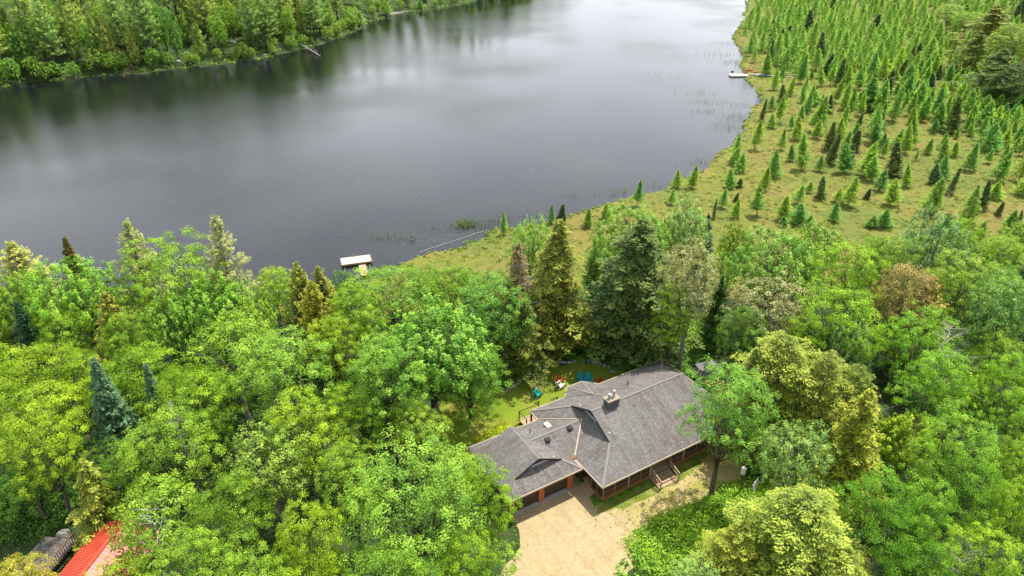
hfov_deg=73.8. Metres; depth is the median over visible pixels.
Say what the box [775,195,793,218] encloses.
larch tree
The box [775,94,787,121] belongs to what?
larch tree
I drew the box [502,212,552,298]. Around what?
poplar tree
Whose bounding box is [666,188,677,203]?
larch tree
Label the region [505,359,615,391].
stone wall
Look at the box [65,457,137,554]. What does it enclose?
hemlock tree
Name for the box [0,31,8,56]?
pine tree
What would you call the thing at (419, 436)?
maple tree
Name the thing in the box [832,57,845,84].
spruce tree
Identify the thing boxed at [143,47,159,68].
leafy bush
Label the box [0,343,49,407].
leafy bush
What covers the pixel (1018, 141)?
larch tree
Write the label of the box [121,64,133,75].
beaver lodge
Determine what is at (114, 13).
pine tree
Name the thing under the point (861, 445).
hemlock tree
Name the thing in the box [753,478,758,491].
lattice panel
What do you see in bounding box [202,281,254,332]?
poplar tree
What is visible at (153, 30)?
pine tree
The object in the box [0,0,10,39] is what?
cedar tree
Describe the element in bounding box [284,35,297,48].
leafy bush
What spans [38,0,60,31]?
leafy bush
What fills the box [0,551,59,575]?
maple tree
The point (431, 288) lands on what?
poplar tree
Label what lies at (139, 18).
pine tree
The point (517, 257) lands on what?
hemlock tree
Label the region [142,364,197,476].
fir tree
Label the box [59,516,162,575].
cottage
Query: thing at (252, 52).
leafy bush
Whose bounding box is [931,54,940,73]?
larch tree
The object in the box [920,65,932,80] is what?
larch tree
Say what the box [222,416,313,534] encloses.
birch tree
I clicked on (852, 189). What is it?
larch tree
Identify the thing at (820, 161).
larch tree
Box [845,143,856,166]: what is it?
spruce tree
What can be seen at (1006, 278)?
maple tree
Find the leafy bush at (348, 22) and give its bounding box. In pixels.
[344,17,351,29]
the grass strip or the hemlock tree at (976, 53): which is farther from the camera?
the hemlock tree at (976, 53)
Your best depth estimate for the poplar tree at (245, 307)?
69.66 m
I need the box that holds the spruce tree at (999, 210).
[994,202,1004,215]
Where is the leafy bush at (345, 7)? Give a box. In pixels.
[339,5,350,18]
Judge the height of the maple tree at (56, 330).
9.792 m
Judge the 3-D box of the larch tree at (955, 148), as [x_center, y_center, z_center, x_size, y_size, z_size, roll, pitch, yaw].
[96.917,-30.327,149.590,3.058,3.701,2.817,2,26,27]
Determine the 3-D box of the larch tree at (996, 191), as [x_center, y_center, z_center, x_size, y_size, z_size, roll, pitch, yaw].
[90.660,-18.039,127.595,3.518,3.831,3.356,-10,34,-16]
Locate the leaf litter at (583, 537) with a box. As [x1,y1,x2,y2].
[506,487,681,572]
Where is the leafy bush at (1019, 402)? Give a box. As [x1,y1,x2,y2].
[1004,379,1023,415]
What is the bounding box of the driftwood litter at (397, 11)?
[365,0,430,16]
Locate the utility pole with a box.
[740,457,748,489]
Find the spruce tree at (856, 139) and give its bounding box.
[848,129,862,151]
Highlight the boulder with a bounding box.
[56,528,70,537]
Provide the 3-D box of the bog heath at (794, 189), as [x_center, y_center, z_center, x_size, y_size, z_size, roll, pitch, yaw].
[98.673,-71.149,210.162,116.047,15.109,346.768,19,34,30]
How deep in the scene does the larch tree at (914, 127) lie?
153.15 m
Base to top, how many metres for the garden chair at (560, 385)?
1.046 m
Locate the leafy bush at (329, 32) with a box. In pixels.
[320,26,334,39]
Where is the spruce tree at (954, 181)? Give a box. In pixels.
[945,167,961,193]
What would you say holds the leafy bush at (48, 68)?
on the ground at (28, 546)
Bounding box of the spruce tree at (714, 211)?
[712,198,716,218]
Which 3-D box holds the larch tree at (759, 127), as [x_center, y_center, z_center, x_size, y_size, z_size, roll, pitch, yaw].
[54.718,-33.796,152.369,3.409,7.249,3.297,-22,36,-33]
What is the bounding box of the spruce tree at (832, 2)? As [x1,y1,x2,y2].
[829,0,835,9]
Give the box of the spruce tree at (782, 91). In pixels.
[775,84,788,108]
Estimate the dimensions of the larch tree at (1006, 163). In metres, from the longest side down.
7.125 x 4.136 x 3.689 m
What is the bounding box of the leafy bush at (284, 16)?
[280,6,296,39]
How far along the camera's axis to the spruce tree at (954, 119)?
163.12 m
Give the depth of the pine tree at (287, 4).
265.30 m
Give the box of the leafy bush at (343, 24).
[337,19,346,30]
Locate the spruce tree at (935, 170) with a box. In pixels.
[927,163,943,184]
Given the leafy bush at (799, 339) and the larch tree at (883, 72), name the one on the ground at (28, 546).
the leafy bush at (799, 339)
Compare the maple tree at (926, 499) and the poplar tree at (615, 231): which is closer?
the maple tree at (926, 499)
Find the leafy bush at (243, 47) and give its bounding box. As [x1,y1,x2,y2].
[235,41,249,57]
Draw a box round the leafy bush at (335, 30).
[330,23,341,34]
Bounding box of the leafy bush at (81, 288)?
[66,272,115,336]
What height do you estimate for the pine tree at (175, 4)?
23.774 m
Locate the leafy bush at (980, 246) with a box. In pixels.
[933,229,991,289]
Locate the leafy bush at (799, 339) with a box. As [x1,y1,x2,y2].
[777,321,825,363]
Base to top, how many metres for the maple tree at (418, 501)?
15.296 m
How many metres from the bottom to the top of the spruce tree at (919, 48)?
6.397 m
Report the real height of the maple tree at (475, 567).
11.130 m
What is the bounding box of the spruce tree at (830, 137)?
[821,122,837,150]
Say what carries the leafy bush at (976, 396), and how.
on the ground at (28, 546)
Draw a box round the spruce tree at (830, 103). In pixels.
[827,94,834,113]
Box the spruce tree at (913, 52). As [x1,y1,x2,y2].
[909,46,915,60]
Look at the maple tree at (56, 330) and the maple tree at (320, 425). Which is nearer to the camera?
the maple tree at (320, 425)
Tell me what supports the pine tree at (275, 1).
on the ground at (28, 546)
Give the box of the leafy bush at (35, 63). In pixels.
[21,55,44,79]
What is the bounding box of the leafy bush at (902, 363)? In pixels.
[891,324,953,391]
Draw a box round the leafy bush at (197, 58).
[191,54,200,63]
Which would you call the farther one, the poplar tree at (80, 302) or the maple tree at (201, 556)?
the poplar tree at (80, 302)
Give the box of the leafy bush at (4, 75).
[0,65,8,81]
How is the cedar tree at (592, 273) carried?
on the ground at (28, 546)
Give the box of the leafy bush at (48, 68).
[37,62,55,79]
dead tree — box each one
[135,503,201,575]
[160,400,207,511]
[509,247,546,356]
[882,321,999,432]
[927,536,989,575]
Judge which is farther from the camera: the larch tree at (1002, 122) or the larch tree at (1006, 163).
the larch tree at (1002, 122)
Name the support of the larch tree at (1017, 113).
on the bog
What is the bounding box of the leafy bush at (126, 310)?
[119,287,163,329]
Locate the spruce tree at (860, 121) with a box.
[855,112,863,128]
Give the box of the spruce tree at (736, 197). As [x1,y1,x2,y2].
[732,192,738,201]
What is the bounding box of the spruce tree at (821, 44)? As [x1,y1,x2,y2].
[815,32,826,60]
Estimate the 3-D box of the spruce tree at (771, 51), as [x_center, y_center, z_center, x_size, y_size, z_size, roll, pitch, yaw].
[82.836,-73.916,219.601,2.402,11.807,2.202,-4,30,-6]
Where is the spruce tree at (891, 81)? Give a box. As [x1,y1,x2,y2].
[874,77,893,105]
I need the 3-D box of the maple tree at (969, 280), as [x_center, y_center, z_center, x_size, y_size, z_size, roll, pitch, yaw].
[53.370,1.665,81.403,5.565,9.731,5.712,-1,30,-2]
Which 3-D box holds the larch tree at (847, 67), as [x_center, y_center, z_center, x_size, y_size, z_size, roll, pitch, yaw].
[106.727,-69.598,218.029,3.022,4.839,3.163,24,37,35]
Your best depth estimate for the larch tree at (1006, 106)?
171.97 m
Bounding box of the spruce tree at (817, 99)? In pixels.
[813,86,819,105]
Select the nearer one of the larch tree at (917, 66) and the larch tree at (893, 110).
the larch tree at (893, 110)
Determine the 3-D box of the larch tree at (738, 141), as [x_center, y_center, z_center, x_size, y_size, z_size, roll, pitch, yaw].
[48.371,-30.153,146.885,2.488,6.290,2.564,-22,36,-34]
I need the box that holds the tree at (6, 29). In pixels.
[1,23,23,63]
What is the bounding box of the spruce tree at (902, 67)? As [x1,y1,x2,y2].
[896,59,908,75]
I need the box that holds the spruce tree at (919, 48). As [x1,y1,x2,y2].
[914,42,922,58]
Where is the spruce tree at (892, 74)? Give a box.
[879,69,895,88]
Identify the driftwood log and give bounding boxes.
[299,43,319,55]
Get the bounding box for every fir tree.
[12,300,64,384]
[61,235,96,310]
[88,356,168,491]
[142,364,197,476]
[587,258,619,329]
[686,214,713,283]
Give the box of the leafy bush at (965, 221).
[938,217,984,266]
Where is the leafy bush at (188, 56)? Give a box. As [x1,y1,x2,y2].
[181,52,193,64]
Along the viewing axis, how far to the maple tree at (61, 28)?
223.72 m
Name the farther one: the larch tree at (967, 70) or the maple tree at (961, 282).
the larch tree at (967, 70)
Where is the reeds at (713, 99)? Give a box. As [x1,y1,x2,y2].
[557,16,763,163]
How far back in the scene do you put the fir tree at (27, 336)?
72.29 m
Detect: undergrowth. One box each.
[0,0,475,87]
[0,261,1023,575]
[0,469,88,546]
[498,342,709,384]
[541,308,726,353]
[621,474,791,575]
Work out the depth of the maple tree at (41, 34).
215.80 m
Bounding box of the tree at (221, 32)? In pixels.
[207,13,230,53]
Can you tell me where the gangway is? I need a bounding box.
[359,264,367,275]
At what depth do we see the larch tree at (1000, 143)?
152.56 m
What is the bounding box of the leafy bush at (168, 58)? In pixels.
[160,52,175,65]
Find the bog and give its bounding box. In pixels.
[359,0,1023,320]
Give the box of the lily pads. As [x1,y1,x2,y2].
[339,48,740,247]
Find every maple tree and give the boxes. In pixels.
[0,338,115,450]
[0,373,97,477]
[0,397,89,523]
[0,446,73,523]
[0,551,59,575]
[27,301,106,377]
[28,13,56,60]
[44,18,65,50]
[52,6,76,35]
[74,20,94,56]
[76,339,192,448]
[82,549,165,575]
[87,2,115,47]
[89,434,159,522]
[96,311,168,401]
[113,397,228,527]
[114,225,234,358]
[118,0,137,29]
[133,521,244,575]
[135,363,254,465]
[153,359,230,408]
[179,408,241,492]
[182,467,276,574]
[195,529,301,575]
[206,15,223,49]
[207,3,234,45]
[209,325,341,448]
[258,384,360,506]
[258,544,340,575]
[265,491,352,575]
[298,312,362,413]
[302,2,313,34]
[312,438,389,552]
[317,373,394,467]
[321,8,334,29]
[324,263,458,347]
[324,281,393,366]
[332,528,455,575]
[334,331,441,460]
[339,420,491,575]
[363,289,493,433]
[386,398,453,485]
[418,259,480,318]
[431,524,522,575]
[435,334,514,424]
[447,268,537,365]
[448,454,522,573]
[474,278,509,327]
[647,282,694,360]
[674,354,781,495]
[712,305,776,380]
[781,274,884,399]
[805,240,891,337]
[821,461,932,573]
[837,269,887,303]
[844,228,926,326]
[874,298,970,416]
[874,534,965,575]
[881,473,964,575]
[883,348,980,451]
[885,280,951,315]
[894,234,938,291]
[897,396,1003,533]
[901,247,1011,334]
[910,444,1013,565]
[934,520,1023,575]
[940,265,986,333]
[957,320,1023,396]
[958,351,1023,468]
[961,475,1023,569]
[975,267,1023,328]
[976,234,1023,269]
[977,258,1021,303]
[978,434,1023,541]
[983,275,1023,387]
[986,23,1023,59]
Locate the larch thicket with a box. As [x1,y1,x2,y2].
[738,0,1023,71]
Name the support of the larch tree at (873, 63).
on the bog
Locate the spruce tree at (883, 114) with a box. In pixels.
[868,108,888,128]
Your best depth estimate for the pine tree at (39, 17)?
212.53 m
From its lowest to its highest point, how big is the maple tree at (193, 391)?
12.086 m
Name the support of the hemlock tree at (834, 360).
on the ground at (28, 546)
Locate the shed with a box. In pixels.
[694,360,721,383]
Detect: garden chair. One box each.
[531,388,541,398]
[553,374,563,383]
[554,380,564,389]
[577,371,585,381]
[585,372,593,381]
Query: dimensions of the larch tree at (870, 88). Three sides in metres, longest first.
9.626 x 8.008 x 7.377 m
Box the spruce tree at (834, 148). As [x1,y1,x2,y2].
[824,133,841,163]
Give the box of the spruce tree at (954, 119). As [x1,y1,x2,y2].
[942,96,964,133]
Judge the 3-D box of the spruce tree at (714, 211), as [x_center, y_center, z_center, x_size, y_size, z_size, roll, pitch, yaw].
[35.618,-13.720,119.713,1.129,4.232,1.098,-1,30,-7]
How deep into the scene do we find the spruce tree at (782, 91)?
183.05 m
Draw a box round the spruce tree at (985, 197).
[979,179,991,209]
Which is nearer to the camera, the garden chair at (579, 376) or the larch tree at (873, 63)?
the garden chair at (579, 376)
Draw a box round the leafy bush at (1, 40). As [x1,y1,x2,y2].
[0,24,7,61]
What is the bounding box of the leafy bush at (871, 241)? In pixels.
[852,235,900,291]
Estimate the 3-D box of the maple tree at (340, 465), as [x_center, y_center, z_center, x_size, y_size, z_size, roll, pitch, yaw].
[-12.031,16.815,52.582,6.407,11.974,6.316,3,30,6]
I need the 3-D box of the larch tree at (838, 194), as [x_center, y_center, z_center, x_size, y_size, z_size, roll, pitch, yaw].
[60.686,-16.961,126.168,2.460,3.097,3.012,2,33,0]
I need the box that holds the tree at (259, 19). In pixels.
[249,0,267,41]
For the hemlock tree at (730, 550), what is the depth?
49.52 m
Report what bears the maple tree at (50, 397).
on the ground at (28, 546)
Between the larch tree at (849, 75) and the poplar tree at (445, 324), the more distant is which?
the larch tree at (849, 75)
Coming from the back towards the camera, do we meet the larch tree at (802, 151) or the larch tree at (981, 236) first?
the larch tree at (802, 151)
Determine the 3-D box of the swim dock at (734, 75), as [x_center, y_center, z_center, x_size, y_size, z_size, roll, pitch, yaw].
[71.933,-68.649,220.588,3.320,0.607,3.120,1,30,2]
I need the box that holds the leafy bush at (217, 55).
[212,48,222,60]
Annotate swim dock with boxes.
[340,254,371,266]
[728,74,740,76]
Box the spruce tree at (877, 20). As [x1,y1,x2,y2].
[864,14,881,37]
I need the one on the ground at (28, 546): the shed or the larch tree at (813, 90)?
the shed
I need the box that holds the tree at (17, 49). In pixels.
[4,28,30,71]
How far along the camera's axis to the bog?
131.93 m
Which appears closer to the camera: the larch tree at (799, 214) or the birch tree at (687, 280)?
the birch tree at (687, 280)
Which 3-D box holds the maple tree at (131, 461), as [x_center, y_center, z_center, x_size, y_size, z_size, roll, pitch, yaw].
[-26.740,15.228,54.645,8.271,12.747,8.253,-14,32,-22]
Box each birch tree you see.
[105,473,206,575]
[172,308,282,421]
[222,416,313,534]
[250,273,292,342]
[255,265,292,326]
[425,448,483,527]
[584,237,622,272]
[652,236,720,370]
[666,549,721,575]
[719,270,826,349]
[744,264,782,307]
[754,417,842,496]
[866,262,942,367]
[892,234,945,274]
[933,4,969,33]
[948,11,985,38]
[960,270,1023,386]
[979,234,1023,274]
[985,31,1023,56]
[1003,404,1023,461]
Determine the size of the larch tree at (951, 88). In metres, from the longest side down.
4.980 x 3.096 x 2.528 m
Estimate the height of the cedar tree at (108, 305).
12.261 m
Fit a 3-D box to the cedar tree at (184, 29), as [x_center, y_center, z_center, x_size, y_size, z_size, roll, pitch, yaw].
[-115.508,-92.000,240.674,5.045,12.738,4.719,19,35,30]
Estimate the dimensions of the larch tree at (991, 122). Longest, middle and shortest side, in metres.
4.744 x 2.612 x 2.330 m
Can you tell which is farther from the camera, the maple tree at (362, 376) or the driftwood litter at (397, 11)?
the driftwood litter at (397, 11)
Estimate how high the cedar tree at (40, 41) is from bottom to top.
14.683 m
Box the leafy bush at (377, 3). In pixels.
[375,0,380,10]
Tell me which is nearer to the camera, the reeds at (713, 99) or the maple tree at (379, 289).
the maple tree at (379, 289)
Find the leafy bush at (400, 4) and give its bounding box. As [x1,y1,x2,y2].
[395,0,403,9]
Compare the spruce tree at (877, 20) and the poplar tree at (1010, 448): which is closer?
the poplar tree at (1010, 448)
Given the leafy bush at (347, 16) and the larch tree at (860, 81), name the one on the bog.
the larch tree at (860, 81)
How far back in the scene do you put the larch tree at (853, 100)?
173.46 m
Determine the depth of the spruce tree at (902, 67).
213.79 m
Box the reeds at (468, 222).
[367,182,685,239]
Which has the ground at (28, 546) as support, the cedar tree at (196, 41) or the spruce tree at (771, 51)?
the cedar tree at (196, 41)
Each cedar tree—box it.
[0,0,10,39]
[32,13,47,55]
[38,0,56,43]
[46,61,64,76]
[62,14,81,63]
[69,0,85,39]
[83,12,106,66]
[86,0,104,19]
[90,0,109,38]
[93,291,149,380]
[94,13,119,65]
[123,24,141,66]
[126,13,144,51]
[148,12,160,49]
[177,8,192,44]
[179,0,191,26]
[185,0,203,30]
[189,23,206,57]
[207,0,218,32]
[217,0,233,31]
[230,47,240,57]
[233,0,242,32]
[268,43,276,53]
[274,0,289,37]
[279,261,329,349]
[294,0,309,36]
[294,280,344,372]
[311,265,344,329]
[324,1,335,27]
[355,12,365,26]
[379,0,393,14]
[415,0,423,8]
[538,283,596,337]
[579,247,603,304]
[695,275,736,344]
[879,274,956,367]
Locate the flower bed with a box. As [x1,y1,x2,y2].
[472,417,521,442]
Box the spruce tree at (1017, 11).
[1012,4,1021,19]
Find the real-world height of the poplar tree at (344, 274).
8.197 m
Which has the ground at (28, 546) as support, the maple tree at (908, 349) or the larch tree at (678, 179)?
the maple tree at (908, 349)
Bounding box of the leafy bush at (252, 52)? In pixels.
[247,48,256,58]
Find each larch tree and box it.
[500,211,508,233]
[546,206,554,221]
[581,209,594,227]
[600,203,612,218]
[631,180,643,205]
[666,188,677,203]
[671,170,683,187]
[686,165,699,187]
[714,189,729,207]
[723,169,738,189]
[727,147,742,163]
[729,199,742,216]
[730,134,743,153]
[733,153,747,172]
[746,34,754,53]
[747,184,767,215]
[750,121,765,149]
[754,5,762,20]
[756,167,772,189]
[760,51,773,74]
[765,149,783,176]
[766,96,775,110]
[766,113,778,127]
[769,68,781,89]
[774,128,787,149]
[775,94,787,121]
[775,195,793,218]
[777,49,794,71]
[778,64,786,79]
[778,216,790,225]
[786,78,797,95]
[786,145,797,160]
[787,115,794,127]
[787,203,810,225]
[789,185,805,203]
[790,116,804,138]
[794,51,810,75]
[794,133,813,169]
[797,54,809,81]
[797,85,806,101]
[798,105,805,119]
[801,93,813,112]
[803,77,809,85]
[804,182,813,191]
[805,215,813,226]
[807,84,819,108]
[807,95,834,128]
[811,119,824,137]
[813,155,828,170]
[817,66,825,77]
[817,70,826,85]
[825,62,837,85]
[825,202,842,221]
[827,56,837,74]
[831,76,845,100]
[831,188,846,201]
[834,83,851,109]
[835,117,845,135]
[836,106,849,133]
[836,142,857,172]
[839,131,852,151]
[843,176,861,205]
[844,63,849,76]
[845,65,855,84]
[846,86,859,115]
[851,68,865,88]
[851,123,859,134]
[852,61,856,72]
[854,142,878,176]
[856,92,866,114]
[859,64,866,78]
[861,77,880,110]
[862,216,880,227]
[863,155,881,180]
[864,70,872,83]
[866,52,879,76]
[867,103,883,126]
[868,105,884,134]
[868,122,882,143]
[870,56,882,74]
[871,80,890,109]
[871,169,888,190]
[875,209,894,227]
[877,52,891,78]
[877,133,889,150]
[879,137,889,155]
[883,101,888,112]
[884,57,893,73]
[884,178,903,205]
[885,85,905,120]
[890,129,904,145]
[891,48,907,73]
[892,83,900,95]
[894,68,901,81]
[895,75,916,96]
[896,63,915,84]
[898,122,914,151]
[901,164,913,186]
[902,89,910,104]
[904,116,921,146]
[905,92,918,114]
[906,107,919,123]
[909,81,928,103]
[909,88,915,100]
[910,65,917,83]
[914,63,919,81]
[915,98,920,112]
[916,79,931,95]
[917,58,932,75]
[917,59,924,74]
[917,96,932,121]
[919,177,950,213]
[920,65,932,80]
[921,139,934,154]
[927,86,935,101]
[929,101,947,128]
[929,118,940,132]
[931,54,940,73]
[931,87,947,115]
[933,217,950,235]
[936,82,949,98]
[936,138,953,160]
[937,132,950,148]
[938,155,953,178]
[941,65,955,84]
[945,95,952,115]
[946,81,955,95]
[948,72,960,88]
[949,142,960,155]
[954,128,960,138]
[955,80,967,95]
[956,72,975,85]
[956,185,981,219]
[959,66,969,83]
[959,143,981,170]
[961,82,971,104]
[961,89,981,118]
[962,113,972,130]
[967,124,975,135]
[968,105,978,120]
[968,112,975,125]
[972,59,985,76]
[972,87,984,105]
[973,100,997,130]
[973,220,987,240]
[974,122,1004,152]
[975,99,981,114]
[976,72,993,99]
[976,115,989,138]
[977,118,998,143]
[980,78,997,103]
[980,94,996,114]
[982,149,995,162]
[987,117,993,132]
[987,150,1013,181]
[991,133,1004,148]
[991,181,1005,198]
[992,105,1006,122]
[993,94,1005,110]
[995,76,1011,101]
[997,144,1012,168]
[998,118,1004,129]
[1000,121,1008,134]
[1000,210,1021,228]
[1001,110,1010,124]
[1001,129,1012,146]
[1002,103,1011,116]
[1006,105,1023,127]
[1007,156,1023,180]
[1008,177,1023,194]
[1009,54,1016,74]
[1009,104,1017,119]
[1010,137,1021,150]
[1011,119,1018,134]
[1012,95,1021,108]
[1012,125,1023,141]
[1016,138,1023,154]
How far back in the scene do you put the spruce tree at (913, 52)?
237.08 m
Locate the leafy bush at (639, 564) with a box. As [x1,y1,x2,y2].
[613,550,671,575]
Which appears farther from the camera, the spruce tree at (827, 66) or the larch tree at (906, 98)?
the spruce tree at (827, 66)
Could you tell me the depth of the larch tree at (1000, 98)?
181.16 m
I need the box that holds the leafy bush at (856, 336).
[821,310,884,366]
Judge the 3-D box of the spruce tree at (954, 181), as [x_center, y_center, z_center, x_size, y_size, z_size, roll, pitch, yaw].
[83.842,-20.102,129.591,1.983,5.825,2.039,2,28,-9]
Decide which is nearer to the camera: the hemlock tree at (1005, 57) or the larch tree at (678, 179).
the larch tree at (678, 179)
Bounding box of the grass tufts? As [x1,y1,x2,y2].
[497,462,709,575]
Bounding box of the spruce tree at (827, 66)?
[823,53,834,75]
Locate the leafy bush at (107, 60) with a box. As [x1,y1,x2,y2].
[98,52,120,71]
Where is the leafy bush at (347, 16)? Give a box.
[341,10,355,25]
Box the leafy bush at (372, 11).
[366,5,376,18]
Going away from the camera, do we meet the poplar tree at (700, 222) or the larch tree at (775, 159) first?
the poplar tree at (700, 222)
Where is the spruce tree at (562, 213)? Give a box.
[555,204,567,225]
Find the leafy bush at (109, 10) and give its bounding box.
[99,0,124,30]
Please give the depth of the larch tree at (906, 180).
132.75 m
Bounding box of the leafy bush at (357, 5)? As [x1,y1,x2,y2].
[353,1,361,10]
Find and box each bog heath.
[413,0,1023,295]
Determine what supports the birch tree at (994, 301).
on the ground at (28, 546)
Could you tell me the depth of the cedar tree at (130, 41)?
223.26 m
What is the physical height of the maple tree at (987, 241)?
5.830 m
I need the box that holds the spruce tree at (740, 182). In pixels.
[735,178,743,187]
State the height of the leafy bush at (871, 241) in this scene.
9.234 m
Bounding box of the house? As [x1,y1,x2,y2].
[467,359,728,515]
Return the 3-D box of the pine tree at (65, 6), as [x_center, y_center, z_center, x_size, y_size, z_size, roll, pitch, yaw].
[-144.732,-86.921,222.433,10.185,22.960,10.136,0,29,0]
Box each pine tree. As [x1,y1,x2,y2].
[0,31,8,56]
[0,241,65,329]
[3,0,30,22]
[6,0,44,61]
[7,0,35,43]
[28,0,65,70]
[49,0,85,56]
[58,0,90,11]
[68,0,90,24]
[97,0,134,59]
[110,217,176,346]
[122,0,160,61]
[130,0,164,57]
[134,0,154,29]
[160,0,181,21]
[186,0,214,40]
[198,0,215,29]
[199,215,260,322]
[234,0,261,50]
[248,0,275,50]
[259,0,281,41]
[265,0,279,35]
[273,0,295,32]
[289,0,306,15]
[298,0,324,39]
[309,0,327,35]
[329,0,344,19]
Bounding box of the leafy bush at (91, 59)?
[84,48,108,71]
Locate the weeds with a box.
[577,479,650,505]
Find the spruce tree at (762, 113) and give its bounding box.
[758,99,767,120]
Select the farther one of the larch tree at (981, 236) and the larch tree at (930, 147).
the larch tree at (930, 147)
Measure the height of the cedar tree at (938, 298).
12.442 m
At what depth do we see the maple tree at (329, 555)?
44.27 m
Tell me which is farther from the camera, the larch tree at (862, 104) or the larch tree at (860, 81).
the larch tree at (860, 81)
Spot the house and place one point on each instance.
(611, 437)
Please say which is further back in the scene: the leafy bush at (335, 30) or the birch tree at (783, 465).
the leafy bush at (335, 30)
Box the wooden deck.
[12,532,78,575]
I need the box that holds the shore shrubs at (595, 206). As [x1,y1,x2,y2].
[397,0,768,268]
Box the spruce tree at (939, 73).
[936,64,943,79]
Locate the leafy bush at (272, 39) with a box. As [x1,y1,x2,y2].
[267,37,278,48]
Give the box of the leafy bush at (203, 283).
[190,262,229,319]
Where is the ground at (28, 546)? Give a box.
[0,0,1023,575]
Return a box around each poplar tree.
[0,267,58,333]
[20,254,139,354]
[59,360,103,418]
[134,288,202,375]
[170,266,261,370]
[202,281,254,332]
[225,295,280,386]
[330,268,359,313]
[360,321,423,401]
[409,267,448,325]
[417,308,455,352]
[447,264,486,306]
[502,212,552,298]
[587,201,677,306]
[657,191,710,290]
[699,248,741,287]
[715,220,754,293]
[723,222,826,326]
[787,219,844,284]
[817,315,875,411]
[872,411,952,492]
[897,202,978,279]
[996,434,1023,503]
[1000,220,1023,264]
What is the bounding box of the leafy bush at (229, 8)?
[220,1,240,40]
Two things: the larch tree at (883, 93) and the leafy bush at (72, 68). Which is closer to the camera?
the larch tree at (883, 93)
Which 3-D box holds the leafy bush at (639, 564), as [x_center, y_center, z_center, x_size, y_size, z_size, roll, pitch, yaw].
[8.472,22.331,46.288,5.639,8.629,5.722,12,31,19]
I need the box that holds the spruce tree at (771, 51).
[764,40,773,72]
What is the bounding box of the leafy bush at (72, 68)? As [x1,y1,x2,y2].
[63,61,81,77]
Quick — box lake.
[0,0,761,296]
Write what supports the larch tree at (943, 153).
on the bog
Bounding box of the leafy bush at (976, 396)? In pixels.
[927,363,992,433]
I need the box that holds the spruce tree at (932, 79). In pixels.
[927,72,937,95]
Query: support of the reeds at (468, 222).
in the lake
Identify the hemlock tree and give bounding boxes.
[15,11,41,58]
[16,0,45,73]
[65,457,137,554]
[109,4,127,45]
[159,0,178,24]
[241,5,257,42]
[241,7,259,47]
[493,301,554,393]
[495,242,547,359]
[502,218,601,367]
[559,217,705,370]
[683,522,771,575]
[691,483,872,575]
[705,330,829,481]
[711,347,779,462]
[769,349,853,485]
[797,388,888,527]
[801,541,875,575]
[807,363,883,471]
[936,31,995,73]
[946,48,1022,106]
[949,5,1023,57]
[965,62,1023,111]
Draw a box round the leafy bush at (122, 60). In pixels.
[112,52,131,68]
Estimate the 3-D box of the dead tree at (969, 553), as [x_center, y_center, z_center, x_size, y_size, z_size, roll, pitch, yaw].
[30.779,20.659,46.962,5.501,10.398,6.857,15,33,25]
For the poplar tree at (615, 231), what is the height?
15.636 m
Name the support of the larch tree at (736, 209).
on the bog
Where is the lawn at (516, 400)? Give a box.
[435,362,626,461]
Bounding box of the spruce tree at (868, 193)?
[862,189,871,198]
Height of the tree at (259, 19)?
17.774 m
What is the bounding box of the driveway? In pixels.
[502,475,631,575]
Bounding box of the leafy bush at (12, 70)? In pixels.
[0,57,21,82]
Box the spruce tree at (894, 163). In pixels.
[884,141,904,176]
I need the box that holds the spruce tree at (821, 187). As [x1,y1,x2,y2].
[812,176,828,198]
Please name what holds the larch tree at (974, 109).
on the bog
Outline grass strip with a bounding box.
[577,451,709,512]
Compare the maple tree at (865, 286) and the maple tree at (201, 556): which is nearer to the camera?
the maple tree at (201, 556)
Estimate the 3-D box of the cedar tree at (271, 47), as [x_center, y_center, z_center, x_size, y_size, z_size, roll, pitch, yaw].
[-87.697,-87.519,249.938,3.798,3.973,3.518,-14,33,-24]
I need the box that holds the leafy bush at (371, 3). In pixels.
[362,0,375,10]
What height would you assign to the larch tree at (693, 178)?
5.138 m
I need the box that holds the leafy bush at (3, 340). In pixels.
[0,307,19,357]
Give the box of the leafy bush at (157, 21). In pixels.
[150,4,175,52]
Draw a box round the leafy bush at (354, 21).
[348,16,359,29]
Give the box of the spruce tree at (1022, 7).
[1006,0,1023,26]
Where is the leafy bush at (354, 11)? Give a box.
[347,7,359,19]
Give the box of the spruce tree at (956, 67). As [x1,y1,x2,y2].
[945,64,958,82]
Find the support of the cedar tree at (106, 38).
on the ground at (28, 546)
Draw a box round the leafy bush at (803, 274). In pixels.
[784,252,826,304]
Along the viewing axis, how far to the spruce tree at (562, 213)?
116.23 m
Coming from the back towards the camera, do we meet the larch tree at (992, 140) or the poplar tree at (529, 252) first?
the larch tree at (992, 140)
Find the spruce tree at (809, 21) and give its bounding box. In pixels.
[804,9,814,33]
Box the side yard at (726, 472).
[594,444,754,573]
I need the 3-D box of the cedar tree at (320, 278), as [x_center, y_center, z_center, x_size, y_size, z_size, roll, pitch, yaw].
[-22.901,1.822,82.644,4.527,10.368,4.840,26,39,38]
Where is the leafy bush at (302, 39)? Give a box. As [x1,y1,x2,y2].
[295,34,307,44]
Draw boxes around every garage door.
[515,489,537,510]
[544,478,566,497]
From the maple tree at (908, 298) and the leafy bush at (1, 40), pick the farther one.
the leafy bush at (1, 40)
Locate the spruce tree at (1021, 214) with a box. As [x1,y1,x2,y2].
[1013,210,1023,233]

